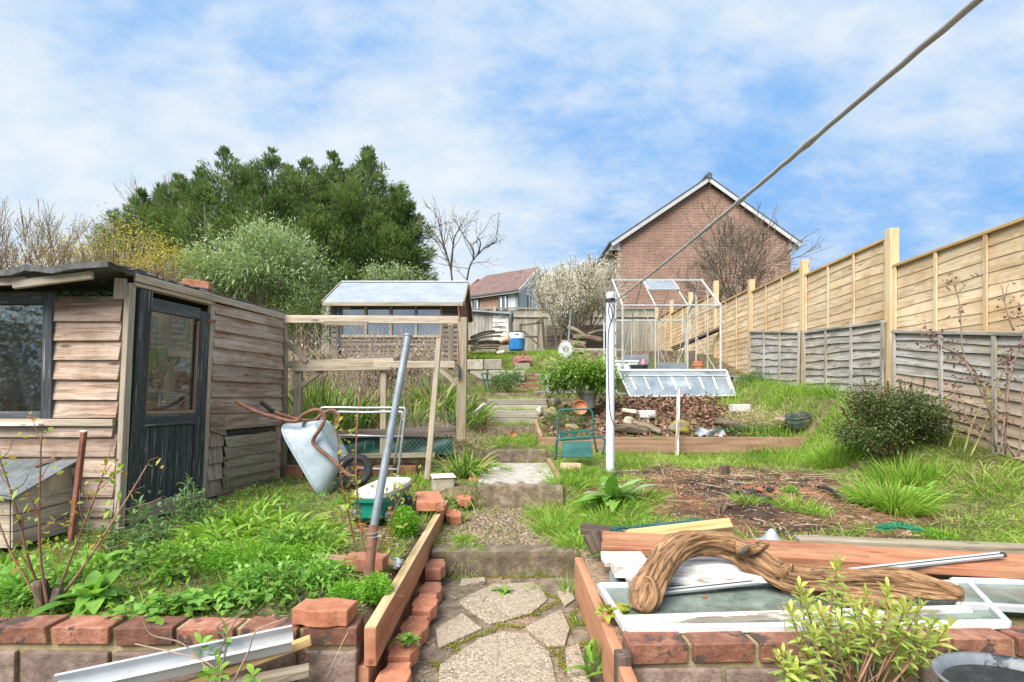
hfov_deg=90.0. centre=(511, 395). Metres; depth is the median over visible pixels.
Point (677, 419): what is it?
wooden stake
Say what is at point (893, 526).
garden netting
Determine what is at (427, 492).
paving brick
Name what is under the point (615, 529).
garden netting
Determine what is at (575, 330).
heaped log
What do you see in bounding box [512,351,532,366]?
rusty tank
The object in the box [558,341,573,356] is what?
sun ornament
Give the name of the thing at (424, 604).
paving brick
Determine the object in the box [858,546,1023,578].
plank
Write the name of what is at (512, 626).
moss
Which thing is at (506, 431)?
garden step
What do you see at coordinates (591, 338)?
heaped log
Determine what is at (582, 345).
heaped log
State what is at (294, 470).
brick footing
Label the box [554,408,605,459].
garden kneeler
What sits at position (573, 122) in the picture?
sky
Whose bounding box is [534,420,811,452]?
raised planter
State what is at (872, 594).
branch
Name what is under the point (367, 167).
conifer
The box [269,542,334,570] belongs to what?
feathery plant
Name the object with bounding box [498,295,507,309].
window
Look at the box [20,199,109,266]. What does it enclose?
bare tree
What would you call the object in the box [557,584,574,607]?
paving slab
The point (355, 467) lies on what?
rose bush
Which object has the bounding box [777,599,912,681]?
dry twigs
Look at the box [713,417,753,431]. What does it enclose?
rotting log
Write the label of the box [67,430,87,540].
iron stake
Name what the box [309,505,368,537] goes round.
dry grass
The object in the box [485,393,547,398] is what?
garden step
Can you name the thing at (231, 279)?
buddleia
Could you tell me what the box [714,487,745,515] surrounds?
dead stem
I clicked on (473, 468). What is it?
strappy plant
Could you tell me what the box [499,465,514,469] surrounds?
grass clump
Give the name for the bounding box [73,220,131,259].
bare tree
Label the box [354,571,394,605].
feathery plant
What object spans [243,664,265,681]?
wall weed
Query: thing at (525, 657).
paving slab
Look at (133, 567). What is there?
weeds
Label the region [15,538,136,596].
weed mound
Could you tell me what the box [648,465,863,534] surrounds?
rubble
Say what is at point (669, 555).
driftwood log
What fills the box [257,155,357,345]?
conifer
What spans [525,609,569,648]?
paving slab
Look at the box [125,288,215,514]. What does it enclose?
door
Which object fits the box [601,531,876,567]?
plank
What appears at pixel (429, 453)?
wooden stake
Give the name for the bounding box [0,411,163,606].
rose bush
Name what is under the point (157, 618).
weed plant
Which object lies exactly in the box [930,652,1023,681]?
plastic tub
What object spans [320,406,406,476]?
tube frame
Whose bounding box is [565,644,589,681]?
paving slab
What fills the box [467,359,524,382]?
block wall
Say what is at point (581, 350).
stone slab
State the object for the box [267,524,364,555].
grass clump
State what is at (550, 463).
sleeper board
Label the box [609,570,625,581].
slate sheet
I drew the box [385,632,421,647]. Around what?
path weed
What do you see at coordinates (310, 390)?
iris clump
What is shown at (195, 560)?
feathery plant
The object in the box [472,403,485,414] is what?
white pipe
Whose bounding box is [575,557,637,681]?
sleeper board
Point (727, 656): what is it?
retaining wall
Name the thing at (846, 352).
old fence panel
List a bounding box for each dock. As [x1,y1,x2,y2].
[568,476,654,511]
[893,480,960,499]
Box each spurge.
[74,508,149,552]
[111,550,153,573]
[125,494,162,547]
[137,515,171,551]
[174,472,205,525]
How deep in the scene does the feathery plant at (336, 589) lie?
2.28 m
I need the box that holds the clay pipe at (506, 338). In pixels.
[499,335,510,343]
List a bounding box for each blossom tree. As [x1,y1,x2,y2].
[518,260,609,349]
[525,244,634,346]
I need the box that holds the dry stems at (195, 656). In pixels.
[135,591,286,681]
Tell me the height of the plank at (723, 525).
0.168 m
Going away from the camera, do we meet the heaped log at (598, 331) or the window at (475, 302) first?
the heaped log at (598, 331)
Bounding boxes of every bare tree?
[0,192,93,269]
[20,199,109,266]
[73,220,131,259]
[112,170,174,221]
[418,195,477,280]
[426,204,505,280]
[669,181,831,302]
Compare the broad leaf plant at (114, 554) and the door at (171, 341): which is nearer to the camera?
the broad leaf plant at (114, 554)
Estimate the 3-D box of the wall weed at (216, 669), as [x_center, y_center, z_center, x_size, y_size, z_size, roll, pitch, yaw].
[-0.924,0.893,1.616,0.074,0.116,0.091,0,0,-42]
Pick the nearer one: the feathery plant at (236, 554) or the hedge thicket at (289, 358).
the feathery plant at (236, 554)
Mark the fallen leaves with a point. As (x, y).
(688, 405)
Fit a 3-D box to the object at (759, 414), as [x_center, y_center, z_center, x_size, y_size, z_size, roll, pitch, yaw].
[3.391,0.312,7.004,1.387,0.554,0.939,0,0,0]
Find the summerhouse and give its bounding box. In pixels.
[321,281,472,369]
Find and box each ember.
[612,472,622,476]
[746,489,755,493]
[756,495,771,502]
[766,487,774,491]
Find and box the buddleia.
[163,210,353,324]
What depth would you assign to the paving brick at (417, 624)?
2.35 m
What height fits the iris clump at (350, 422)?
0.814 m
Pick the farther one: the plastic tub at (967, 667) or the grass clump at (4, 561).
the grass clump at (4, 561)
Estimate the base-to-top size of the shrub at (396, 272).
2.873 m
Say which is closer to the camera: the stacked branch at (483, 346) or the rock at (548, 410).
the rock at (548, 410)
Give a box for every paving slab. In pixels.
[436,613,481,650]
[439,631,556,681]
[459,577,484,587]
[459,582,546,624]
[478,463,555,483]
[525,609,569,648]
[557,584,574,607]
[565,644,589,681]
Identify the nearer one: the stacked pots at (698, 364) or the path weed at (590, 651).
the path weed at (590, 651)
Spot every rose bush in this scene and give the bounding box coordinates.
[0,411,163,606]
[327,386,424,554]
[916,273,1023,456]
[937,368,1012,456]
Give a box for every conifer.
[85,186,171,270]
[95,184,199,257]
[113,171,209,272]
[128,183,245,297]
[147,145,268,276]
[150,164,224,273]
[195,178,321,332]
[203,159,284,248]
[215,145,315,326]
[233,165,319,337]
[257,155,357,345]
[271,189,376,347]
[294,148,364,285]
[314,167,367,306]
[320,144,427,279]
[326,202,440,288]
[355,183,438,280]
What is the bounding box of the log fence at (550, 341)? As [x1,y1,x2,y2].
[546,325,605,351]
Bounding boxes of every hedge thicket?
[0,235,211,282]
[260,278,330,359]
[288,332,345,390]
[304,334,488,387]
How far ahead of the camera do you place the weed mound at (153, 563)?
2.52 m
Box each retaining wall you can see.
[0,614,363,681]
[622,625,1023,681]
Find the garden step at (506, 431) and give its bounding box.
[487,426,534,435]
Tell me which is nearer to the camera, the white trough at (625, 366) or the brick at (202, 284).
the brick at (202, 284)
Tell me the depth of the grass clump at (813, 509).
3.68 m
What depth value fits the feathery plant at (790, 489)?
4.08 m
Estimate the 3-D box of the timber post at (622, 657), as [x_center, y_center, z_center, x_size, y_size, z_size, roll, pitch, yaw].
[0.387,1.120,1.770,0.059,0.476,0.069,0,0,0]
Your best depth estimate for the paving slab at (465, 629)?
2.44 m
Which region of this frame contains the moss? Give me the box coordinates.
[426,575,589,676]
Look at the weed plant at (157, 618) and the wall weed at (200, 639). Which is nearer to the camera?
the wall weed at (200, 639)
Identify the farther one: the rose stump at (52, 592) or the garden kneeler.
the garden kneeler
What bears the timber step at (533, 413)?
on the ground at (598, 569)
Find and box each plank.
[324,554,400,569]
[580,522,610,536]
[583,530,601,553]
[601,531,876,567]
[601,551,645,566]
[611,557,742,577]
[616,518,732,533]
[625,571,766,586]
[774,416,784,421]
[793,535,1023,553]
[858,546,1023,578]
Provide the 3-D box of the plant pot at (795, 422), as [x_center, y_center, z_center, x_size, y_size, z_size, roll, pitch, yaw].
[3.754,0.347,6.718,0.331,0.276,0.328,0,0,0]
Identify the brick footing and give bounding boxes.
[283,465,417,477]
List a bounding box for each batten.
[182,635,311,681]
[212,663,309,681]
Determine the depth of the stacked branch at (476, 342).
10.50 m
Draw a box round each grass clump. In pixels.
[0,540,50,574]
[126,540,233,570]
[130,497,357,552]
[204,488,288,520]
[228,467,434,502]
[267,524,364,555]
[309,494,352,514]
[445,537,494,581]
[448,531,480,542]
[456,399,505,466]
[472,431,538,448]
[481,505,550,511]
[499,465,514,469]
[511,583,549,590]
[513,469,613,575]
[529,463,576,482]
[553,455,678,532]
[555,574,574,593]
[568,613,584,625]
[721,490,769,504]
[757,490,842,517]
[760,377,847,414]
[787,432,880,469]
[816,373,840,397]
[827,472,966,521]
[848,441,960,487]
[897,452,1023,541]
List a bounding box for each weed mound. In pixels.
[0,547,79,613]
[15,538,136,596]
[118,530,224,591]
[130,483,231,539]
[222,553,312,603]
[255,521,335,554]
[278,549,357,591]
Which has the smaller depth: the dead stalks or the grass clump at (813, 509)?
the grass clump at (813, 509)
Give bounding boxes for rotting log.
[614,423,648,434]
[632,419,662,434]
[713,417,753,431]
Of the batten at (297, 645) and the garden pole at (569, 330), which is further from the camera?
the garden pole at (569, 330)
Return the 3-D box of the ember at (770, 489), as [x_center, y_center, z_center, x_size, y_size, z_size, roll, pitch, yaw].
[2.120,0.769,4.198,0.062,0.039,0.058,0,0,0]
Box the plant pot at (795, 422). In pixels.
[784,412,811,432]
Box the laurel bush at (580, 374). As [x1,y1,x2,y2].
[521,335,631,403]
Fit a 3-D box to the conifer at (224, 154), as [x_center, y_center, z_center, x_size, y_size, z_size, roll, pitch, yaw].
[-11.885,-6.218,21.455,5.578,8.592,5.459,0,0,0]
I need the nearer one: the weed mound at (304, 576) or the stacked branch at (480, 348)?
the weed mound at (304, 576)
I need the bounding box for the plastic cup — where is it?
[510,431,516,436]
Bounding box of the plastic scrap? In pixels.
[393,557,403,568]
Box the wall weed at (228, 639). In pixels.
[208,618,231,655]
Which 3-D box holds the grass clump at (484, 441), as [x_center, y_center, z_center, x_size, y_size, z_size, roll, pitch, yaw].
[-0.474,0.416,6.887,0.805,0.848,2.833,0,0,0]
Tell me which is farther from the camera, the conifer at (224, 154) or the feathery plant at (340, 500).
the conifer at (224, 154)
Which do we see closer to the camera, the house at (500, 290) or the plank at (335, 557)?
the plank at (335, 557)
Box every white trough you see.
[615,360,638,369]
[637,410,655,417]
[729,404,750,411]
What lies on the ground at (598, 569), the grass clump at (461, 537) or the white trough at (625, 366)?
the grass clump at (461, 537)
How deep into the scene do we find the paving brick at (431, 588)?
2.80 m
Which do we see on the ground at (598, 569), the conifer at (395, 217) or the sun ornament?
the conifer at (395, 217)
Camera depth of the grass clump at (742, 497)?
3.77 m
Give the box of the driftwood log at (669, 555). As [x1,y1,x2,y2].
[629,530,964,613]
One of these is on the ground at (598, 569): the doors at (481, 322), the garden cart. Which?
the garden cart
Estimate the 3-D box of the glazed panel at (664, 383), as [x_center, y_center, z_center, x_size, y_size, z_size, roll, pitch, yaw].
[2.923,-0.226,9.048,2.000,0.526,0.654,0,0,0]
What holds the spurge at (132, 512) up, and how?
on the ground at (598, 569)
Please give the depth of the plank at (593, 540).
2.71 m
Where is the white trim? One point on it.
(735, 583)
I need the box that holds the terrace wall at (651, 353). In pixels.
[585,350,694,358]
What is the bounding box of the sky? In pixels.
[0,0,1023,313]
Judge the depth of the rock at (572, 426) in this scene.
6.94 m
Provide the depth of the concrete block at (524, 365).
10.53 m
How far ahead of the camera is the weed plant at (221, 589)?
2.24 m
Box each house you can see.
[469,267,551,309]
[595,172,801,314]
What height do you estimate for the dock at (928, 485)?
0.222 m
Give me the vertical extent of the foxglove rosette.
0.262 m
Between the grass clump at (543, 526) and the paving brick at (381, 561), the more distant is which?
the grass clump at (543, 526)
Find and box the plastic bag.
[755,528,779,540]
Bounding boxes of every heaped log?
[561,340,585,347]
[567,325,586,339]
[573,334,602,342]
[587,329,605,334]
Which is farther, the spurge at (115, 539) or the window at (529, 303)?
the window at (529, 303)
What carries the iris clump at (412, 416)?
on the ground at (598, 569)
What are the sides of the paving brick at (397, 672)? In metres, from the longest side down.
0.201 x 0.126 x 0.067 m
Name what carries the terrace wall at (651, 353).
on the ground at (598, 569)
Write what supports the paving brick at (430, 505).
on the ground at (598, 569)
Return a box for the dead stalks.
[288,313,470,422]
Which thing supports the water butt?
on the grass at (776, 455)
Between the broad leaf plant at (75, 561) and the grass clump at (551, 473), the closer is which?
the broad leaf plant at (75, 561)
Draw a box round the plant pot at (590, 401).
[578,390,597,407]
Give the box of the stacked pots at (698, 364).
[693,361,703,368]
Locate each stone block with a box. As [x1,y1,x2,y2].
[430,473,455,491]
[622,408,636,413]
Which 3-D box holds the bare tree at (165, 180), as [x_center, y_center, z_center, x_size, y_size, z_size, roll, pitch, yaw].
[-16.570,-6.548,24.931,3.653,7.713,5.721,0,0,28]
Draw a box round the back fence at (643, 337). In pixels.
[321,306,658,352]
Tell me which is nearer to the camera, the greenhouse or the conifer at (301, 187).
the greenhouse
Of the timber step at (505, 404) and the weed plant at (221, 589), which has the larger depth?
the timber step at (505, 404)
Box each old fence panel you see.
[749,330,801,387]
[803,320,885,398]
[891,330,1023,464]
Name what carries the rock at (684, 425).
on the ground at (598, 569)
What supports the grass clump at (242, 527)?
on the ground at (598, 569)
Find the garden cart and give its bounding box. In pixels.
[351,477,412,522]
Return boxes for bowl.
[629,364,648,368]
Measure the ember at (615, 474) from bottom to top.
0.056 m
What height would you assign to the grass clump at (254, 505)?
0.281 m
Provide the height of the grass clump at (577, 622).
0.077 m
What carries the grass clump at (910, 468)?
on the ground at (598, 569)
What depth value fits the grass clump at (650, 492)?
3.97 m
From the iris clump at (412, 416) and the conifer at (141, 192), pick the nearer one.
the iris clump at (412, 416)
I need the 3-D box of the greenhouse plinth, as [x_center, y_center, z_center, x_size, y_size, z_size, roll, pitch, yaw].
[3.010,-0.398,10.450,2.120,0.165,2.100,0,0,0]
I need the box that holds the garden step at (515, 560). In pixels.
[432,544,578,577]
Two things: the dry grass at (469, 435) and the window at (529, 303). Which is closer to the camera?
the dry grass at (469, 435)
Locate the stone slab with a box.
[564,348,624,353]
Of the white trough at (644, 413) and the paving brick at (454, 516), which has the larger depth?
the white trough at (644, 413)
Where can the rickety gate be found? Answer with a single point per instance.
(538, 322)
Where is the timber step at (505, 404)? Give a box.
[487,399,547,409]
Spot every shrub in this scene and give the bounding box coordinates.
[353,259,433,280]
[486,366,529,392]
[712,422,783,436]
[733,367,770,386]
[813,371,976,460]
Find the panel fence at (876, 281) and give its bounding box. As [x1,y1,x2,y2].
[656,217,1023,391]
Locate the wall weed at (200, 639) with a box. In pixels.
[193,632,213,655]
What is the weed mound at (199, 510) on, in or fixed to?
on the ground at (598, 569)
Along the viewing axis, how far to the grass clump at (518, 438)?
6.72 m
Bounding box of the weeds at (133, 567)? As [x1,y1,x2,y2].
[0,473,436,618]
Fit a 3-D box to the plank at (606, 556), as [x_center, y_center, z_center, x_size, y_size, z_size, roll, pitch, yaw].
[0.555,0.813,2.550,0.206,0.040,0.120,0,0,0]
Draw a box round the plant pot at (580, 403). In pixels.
[572,400,587,415]
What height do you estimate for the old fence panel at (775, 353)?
1.197 m
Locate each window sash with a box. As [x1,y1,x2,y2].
[597,580,1011,633]
[949,577,1023,612]
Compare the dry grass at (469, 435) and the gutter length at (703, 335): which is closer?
the dry grass at (469, 435)
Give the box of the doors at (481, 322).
[468,312,491,339]
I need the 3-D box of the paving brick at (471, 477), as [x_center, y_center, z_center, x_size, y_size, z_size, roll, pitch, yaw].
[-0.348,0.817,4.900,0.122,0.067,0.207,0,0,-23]
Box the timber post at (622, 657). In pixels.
[614,648,631,681]
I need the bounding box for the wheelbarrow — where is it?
[234,399,372,494]
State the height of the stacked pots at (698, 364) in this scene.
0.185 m
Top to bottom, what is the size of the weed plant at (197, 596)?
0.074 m
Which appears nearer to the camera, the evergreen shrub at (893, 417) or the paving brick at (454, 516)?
the paving brick at (454, 516)
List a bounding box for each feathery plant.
[194,542,240,566]
[197,533,271,582]
[238,541,292,568]
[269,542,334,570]
[324,577,365,599]
[335,493,354,507]
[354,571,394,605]
[386,503,419,538]
[780,483,799,494]
[911,526,961,540]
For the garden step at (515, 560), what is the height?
0.189 m
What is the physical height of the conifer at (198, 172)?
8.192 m
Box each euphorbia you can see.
[764,648,811,681]
[778,551,958,681]
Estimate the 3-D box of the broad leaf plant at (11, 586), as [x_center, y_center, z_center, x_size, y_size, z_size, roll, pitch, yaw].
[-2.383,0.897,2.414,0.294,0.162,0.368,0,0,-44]
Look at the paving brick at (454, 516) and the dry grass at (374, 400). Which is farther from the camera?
the dry grass at (374, 400)
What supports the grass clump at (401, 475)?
on the ground at (598, 569)
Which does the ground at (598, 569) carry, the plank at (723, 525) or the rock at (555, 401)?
the rock at (555, 401)
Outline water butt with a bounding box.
[508,331,524,350]
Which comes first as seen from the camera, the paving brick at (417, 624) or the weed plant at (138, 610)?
the weed plant at (138, 610)
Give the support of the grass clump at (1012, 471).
on the ground at (598, 569)
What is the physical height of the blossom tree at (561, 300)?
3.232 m
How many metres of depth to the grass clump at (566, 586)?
2.95 m
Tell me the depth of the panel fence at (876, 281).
6.05 m
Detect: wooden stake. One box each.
[424,338,441,479]
[675,388,679,455]
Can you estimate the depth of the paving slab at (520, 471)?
5.11 m
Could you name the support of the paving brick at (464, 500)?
on the ground at (598, 569)
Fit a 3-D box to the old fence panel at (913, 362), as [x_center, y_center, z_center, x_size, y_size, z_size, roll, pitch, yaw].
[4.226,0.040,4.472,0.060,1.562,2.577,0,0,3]
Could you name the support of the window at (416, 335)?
in the summerhouse
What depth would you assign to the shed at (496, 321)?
13.38 m
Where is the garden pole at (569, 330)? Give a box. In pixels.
[567,309,571,360]
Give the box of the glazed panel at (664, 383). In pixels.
[617,369,734,397]
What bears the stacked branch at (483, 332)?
on the stacked branch at (488, 333)
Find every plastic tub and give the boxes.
[660,363,683,368]
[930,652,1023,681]
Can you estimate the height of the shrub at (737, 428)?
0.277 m
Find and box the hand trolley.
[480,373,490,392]
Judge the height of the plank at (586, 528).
0.056 m
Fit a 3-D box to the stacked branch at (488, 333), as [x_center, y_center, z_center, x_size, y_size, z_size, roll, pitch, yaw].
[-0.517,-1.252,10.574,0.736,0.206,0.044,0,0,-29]
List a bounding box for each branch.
[468,335,500,341]
[470,330,494,336]
[470,331,502,338]
[470,344,500,347]
[470,345,496,348]
[471,347,497,351]
[472,340,495,344]
[808,584,915,602]
[839,590,911,611]
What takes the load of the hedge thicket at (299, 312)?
on the ground at (598, 569)
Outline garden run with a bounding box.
[279,304,467,475]
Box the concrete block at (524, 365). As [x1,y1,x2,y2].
[515,363,529,369]
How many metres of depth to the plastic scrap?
2.64 m
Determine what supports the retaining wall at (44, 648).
on the ground at (598, 569)
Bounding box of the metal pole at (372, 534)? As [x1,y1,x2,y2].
[363,333,412,583]
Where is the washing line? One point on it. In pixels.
(959, 15)
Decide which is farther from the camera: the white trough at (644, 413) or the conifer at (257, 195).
the conifer at (257, 195)
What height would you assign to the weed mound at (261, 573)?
0.231 m
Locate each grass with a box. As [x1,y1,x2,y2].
[0,347,1023,618]
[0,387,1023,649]
[288,377,445,445]
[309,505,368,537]
[387,417,493,447]
[458,416,503,462]
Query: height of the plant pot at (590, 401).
0.270 m
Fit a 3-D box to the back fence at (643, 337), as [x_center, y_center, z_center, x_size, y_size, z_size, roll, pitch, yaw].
[-0.750,-2.200,17.550,11.605,1.720,0.120,0,0,0]
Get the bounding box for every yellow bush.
[14,202,181,272]
[117,238,228,282]
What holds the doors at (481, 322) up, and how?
in the shed at (496, 321)
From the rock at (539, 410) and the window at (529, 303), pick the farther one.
the window at (529, 303)
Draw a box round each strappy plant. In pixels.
[409,480,456,508]
[417,442,508,481]
[445,475,494,524]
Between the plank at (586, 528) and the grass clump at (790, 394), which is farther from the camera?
the grass clump at (790, 394)
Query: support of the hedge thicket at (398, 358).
on the ground at (598, 569)
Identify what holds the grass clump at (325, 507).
on the ground at (598, 569)
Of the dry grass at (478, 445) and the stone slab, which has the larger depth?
the stone slab
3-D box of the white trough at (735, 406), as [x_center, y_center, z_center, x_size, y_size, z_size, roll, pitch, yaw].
[3.382,0.181,7.600,0.260,0.110,0.140,0,0,-3]
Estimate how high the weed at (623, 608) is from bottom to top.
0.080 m
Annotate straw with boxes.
[0,412,1023,674]
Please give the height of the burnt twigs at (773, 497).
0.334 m
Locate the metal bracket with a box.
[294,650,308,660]
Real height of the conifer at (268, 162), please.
8.863 m
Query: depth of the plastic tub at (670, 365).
10.31 m
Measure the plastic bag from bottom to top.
0.121 m
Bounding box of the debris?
[1,469,961,681]
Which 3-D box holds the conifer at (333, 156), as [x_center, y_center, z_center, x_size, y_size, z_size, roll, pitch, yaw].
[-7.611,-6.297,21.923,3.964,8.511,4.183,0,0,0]
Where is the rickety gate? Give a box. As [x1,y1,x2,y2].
[519,316,545,349]
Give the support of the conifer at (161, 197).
on the ground at (598, 569)
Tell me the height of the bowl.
0.130 m
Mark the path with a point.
(457, 608)
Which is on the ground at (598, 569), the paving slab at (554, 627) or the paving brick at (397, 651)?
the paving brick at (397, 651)
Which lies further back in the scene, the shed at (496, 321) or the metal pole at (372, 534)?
the shed at (496, 321)
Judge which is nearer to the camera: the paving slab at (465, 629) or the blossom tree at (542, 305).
the paving slab at (465, 629)
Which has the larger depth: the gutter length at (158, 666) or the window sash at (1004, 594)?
the window sash at (1004, 594)
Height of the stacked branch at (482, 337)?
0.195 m
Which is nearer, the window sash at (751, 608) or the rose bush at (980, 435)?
the window sash at (751, 608)
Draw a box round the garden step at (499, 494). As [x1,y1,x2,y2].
[477,481,562,507]
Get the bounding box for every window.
[0,291,57,425]
[340,306,442,337]
[471,298,479,309]
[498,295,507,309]
[527,296,533,309]
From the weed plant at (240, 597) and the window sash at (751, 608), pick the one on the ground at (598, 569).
the weed plant at (240, 597)
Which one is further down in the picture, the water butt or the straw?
the straw
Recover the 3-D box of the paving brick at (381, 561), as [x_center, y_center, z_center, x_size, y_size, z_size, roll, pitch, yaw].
[-0.739,0.842,2.600,0.207,0.068,0.122,0,0,7]
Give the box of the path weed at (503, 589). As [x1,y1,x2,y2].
[490,585,512,595]
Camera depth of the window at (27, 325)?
3.70 m
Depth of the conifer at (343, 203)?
22.14 m
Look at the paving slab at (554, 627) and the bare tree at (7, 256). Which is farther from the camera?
the bare tree at (7, 256)
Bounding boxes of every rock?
[536,406,542,414]
[546,406,556,419]
[551,397,560,405]
[565,424,579,429]
[623,416,633,423]
[667,419,689,433]
[755,487,764,492]
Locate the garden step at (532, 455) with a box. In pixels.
[484,448,545,462]
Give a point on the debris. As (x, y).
(509, 523)
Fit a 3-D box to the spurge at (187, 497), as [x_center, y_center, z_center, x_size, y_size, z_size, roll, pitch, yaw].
[-2.190,0.734,3.458,0.204,0.447,0.182,0,0,0]
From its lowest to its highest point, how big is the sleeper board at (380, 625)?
0.152 m
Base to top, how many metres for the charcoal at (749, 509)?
0.152 m
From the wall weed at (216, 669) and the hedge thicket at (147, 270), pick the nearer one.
the wall weed at (216, 669)
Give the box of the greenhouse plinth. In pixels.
[615,371,732,379]
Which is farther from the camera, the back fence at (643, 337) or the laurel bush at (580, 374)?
the back fence at (643, 337)
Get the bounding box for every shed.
[0,261,284,547]
[468,310,513,344]
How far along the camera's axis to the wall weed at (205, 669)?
1.64 m
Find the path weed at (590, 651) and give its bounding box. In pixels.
[563,637,602,677]
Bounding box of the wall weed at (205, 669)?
[196,666,229,681]
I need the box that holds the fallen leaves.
[539,391,772,436]
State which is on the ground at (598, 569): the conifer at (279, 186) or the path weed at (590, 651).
the conifer at (279, 186)
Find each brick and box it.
[182,278,212,290]
[292,597,357,627]
[343,552,388,571]
[375,662,411,681]
[387,633,419,666]
[399,616,428,648]
[411,594,437,622]
[415,491,440,500]
[415,494,441,499]
[416,496,443,501]
[416,499,444,510]
[418,582,441,603]
[424,559,445,580]
[445,509,461,525]
[457,495,471,505]
[468,476,481,480]
[560,463,580,470]
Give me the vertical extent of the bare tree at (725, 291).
5.035 m
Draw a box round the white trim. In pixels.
[665,552,1006,594]
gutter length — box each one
[54,625,292,681]
[671,327,718,349]
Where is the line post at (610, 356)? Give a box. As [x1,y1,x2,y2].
[606,292,615,471]
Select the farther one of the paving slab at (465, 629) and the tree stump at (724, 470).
the tree stump at (724, 470)
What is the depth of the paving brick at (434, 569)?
3.02 m
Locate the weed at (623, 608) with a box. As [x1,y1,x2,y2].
[595,602,631,623]
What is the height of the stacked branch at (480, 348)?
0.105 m
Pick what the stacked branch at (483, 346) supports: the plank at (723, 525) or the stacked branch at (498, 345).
the stacked branch at (498, 345)
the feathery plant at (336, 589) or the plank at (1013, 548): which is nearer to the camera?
the feathery plant at (336, 589)
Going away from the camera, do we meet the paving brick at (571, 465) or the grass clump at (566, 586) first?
the grass clump at (566, 586)
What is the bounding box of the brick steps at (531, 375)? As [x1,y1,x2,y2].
[500,374,539,391]
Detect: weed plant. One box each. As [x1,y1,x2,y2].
[101,587,180,619]
[113,589,209,624]
[158,584,228,610]
[170,580,257,608]
[186,582,274,615]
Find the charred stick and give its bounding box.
[817,485,840,498]
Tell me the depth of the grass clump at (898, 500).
3.68 m
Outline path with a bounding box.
[422,576,603,681]
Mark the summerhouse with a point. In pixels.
(402, 298)
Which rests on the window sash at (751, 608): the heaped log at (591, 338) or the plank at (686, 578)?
the plank at (686, 578)
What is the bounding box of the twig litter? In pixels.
[409,562,574,681]
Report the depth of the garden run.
5.58 m
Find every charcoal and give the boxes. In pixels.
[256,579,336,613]
[684,474,815,535]
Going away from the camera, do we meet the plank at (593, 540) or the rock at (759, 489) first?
the plank at (593, 540)
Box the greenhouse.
[603,279,721,368]
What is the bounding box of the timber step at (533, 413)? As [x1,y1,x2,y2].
[485,410,546,422]
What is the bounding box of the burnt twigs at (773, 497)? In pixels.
[620,463,945,538]
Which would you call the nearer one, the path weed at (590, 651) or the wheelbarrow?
the path weed at (590, 651)
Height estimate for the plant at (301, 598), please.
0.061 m
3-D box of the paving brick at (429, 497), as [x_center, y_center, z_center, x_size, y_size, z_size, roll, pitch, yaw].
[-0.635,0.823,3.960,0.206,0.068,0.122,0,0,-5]
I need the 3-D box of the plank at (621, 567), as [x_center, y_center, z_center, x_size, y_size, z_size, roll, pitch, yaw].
[0.864,0.805,2.410,0.777,0.074,0.120,0,0,1]
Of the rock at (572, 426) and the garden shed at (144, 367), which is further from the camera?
the rock at (572, 426)
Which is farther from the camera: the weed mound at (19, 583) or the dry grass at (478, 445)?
the dry grass at (478, 445)
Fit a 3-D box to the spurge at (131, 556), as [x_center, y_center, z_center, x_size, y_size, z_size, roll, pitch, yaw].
[-1.928,0.852,2.611,0.250,0.129,0.155,0,0,0]
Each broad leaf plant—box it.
[0,564,45,597]
[27,557,100,583]
[77,549,138,570]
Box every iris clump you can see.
[288,371,359,414]
[288,376,393,429]
[339,388,450,427]
[388,370,505,431]
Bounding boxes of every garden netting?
[610,516,706,531]
[874,521,928,531]
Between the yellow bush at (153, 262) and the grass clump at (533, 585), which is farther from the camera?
the yellow bush at (153, 262)
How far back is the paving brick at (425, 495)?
4.11 m
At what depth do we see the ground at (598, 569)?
4.09 m
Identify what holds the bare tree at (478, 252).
on the ground at (598, 569)
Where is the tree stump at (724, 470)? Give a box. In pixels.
[719,465,729,475]
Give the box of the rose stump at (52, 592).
[30,578,63,615]
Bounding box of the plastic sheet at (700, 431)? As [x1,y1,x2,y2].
[695,427,724,436]
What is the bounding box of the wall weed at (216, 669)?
[206,655,229,681]
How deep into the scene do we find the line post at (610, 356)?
5.26 m
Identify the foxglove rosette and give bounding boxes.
[28,569,133,616]
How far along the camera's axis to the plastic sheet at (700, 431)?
6.75 m
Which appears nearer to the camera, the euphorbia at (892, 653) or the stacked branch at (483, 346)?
the euphorbia at (892, 653)
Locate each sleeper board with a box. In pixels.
[357,569,423,681]
[364,501,447,665]
[546,458,561,479]
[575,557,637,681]
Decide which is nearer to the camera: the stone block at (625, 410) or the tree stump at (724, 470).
the tree stump at (724, 470)
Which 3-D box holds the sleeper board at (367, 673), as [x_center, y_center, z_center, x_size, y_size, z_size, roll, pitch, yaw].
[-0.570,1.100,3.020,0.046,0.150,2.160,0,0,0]
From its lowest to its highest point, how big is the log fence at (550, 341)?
0.922 m
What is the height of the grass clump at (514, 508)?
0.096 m
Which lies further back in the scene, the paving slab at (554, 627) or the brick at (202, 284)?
the brick at (202, 284)
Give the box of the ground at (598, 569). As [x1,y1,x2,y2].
[0,323,1023,681]
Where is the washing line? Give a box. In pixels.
[614,0,983,302]
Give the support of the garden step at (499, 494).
on the ground at (598, 569)
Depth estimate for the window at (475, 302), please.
44.32 m

